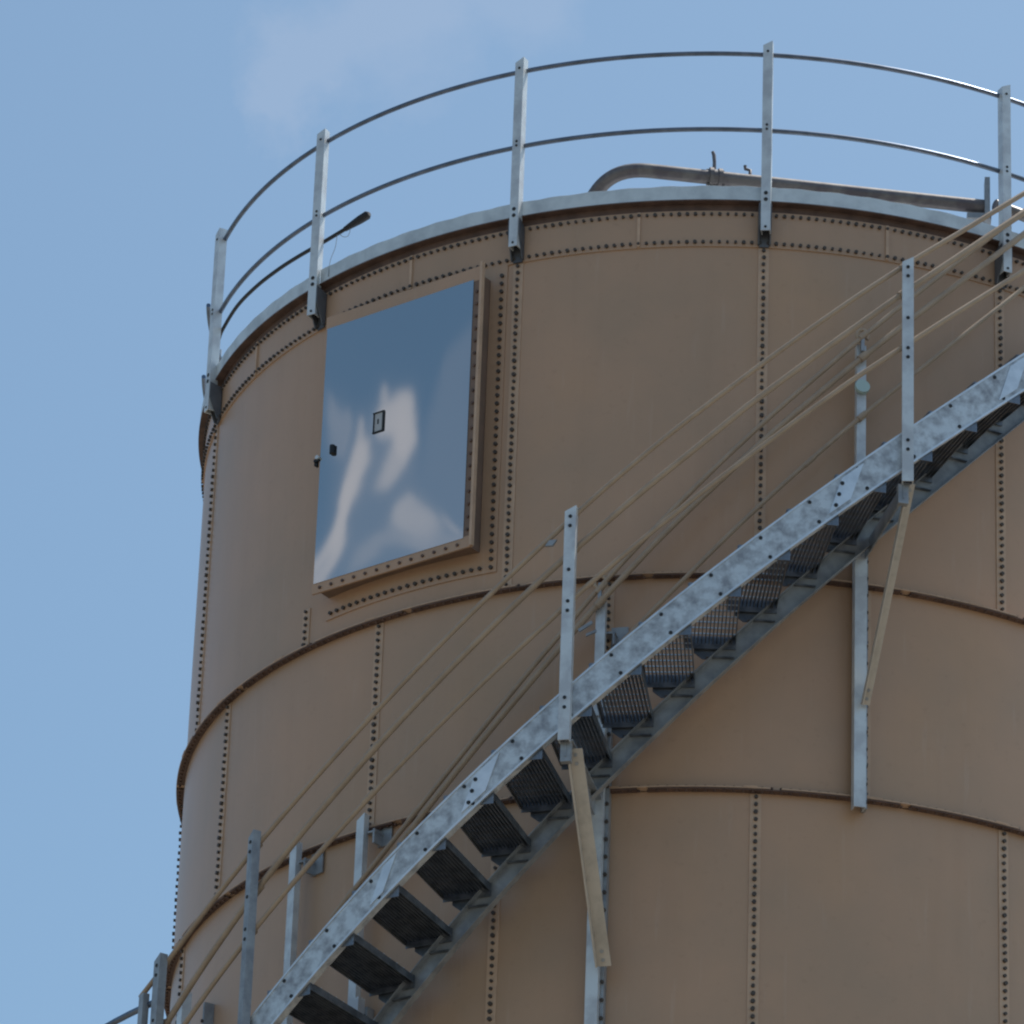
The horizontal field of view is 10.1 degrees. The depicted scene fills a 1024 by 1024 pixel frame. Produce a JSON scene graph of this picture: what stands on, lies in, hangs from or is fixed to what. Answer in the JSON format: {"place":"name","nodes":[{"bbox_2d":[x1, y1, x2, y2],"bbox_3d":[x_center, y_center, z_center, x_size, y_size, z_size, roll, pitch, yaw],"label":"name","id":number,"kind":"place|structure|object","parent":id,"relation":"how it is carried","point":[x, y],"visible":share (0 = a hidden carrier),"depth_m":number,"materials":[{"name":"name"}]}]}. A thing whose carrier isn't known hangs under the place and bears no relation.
{"place":"outdoors","nodes":[
{"label":"outdoors","id":0,"kind":"place"},
{"bbox_2d":[0,0,1023,1023],"label":"sky","id":1,"kind":"structure","parent":0,"point":[133,132],"materials":[{"name":"blue"}]},
{"label":"ground","id":2,"kind":"structure","parent":0,"visible":0},
{"bbox_2d":[164,185,1023,1023],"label":"storage tank","id":3,"kind":"object","parent":2,"relation":"on","point":[420,445],"visible":0.93,"depth_m":34.13,"materials":[{"name":"beige metal"}]},
{"bbox_2d":[106,191,1023,1023],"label":"helical staircase","id":4,"kind":"structure","parent":3,"relation":"attached to","point":[858,511],"depth_m":32.89,"materials":[{"name":"metal"}]},
{"bbox_2d":[201,41,1023,424],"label":"rim guardrail","id":5,"kind":"object","parent":3,"relation":"on","point":[317,315],"visible":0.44,"depth_m":35.41,"materials":[{"name":"metal"}]},
{"bbox_2d":[219,211,370,361],"bbox_3d":[-1.462,-1.339,36.451,0.179,0.388,2.008,17,-31,-26],"label":"black cable","id":6,"kind":"object","parent":5,"relation":"hanging from","point":[363,217],"visible":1,"depth_m":36.23,"materials":[{"name":"black rubber"}]},
{"bbox_2d":[588,151,1023,224],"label":"roof pipe","id":7,"kind":"object","parent":3,"relation":"on","point":[974,209],"visible":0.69,"depth_m":35.40,"materials":[{"name":"metal"}]}
]}

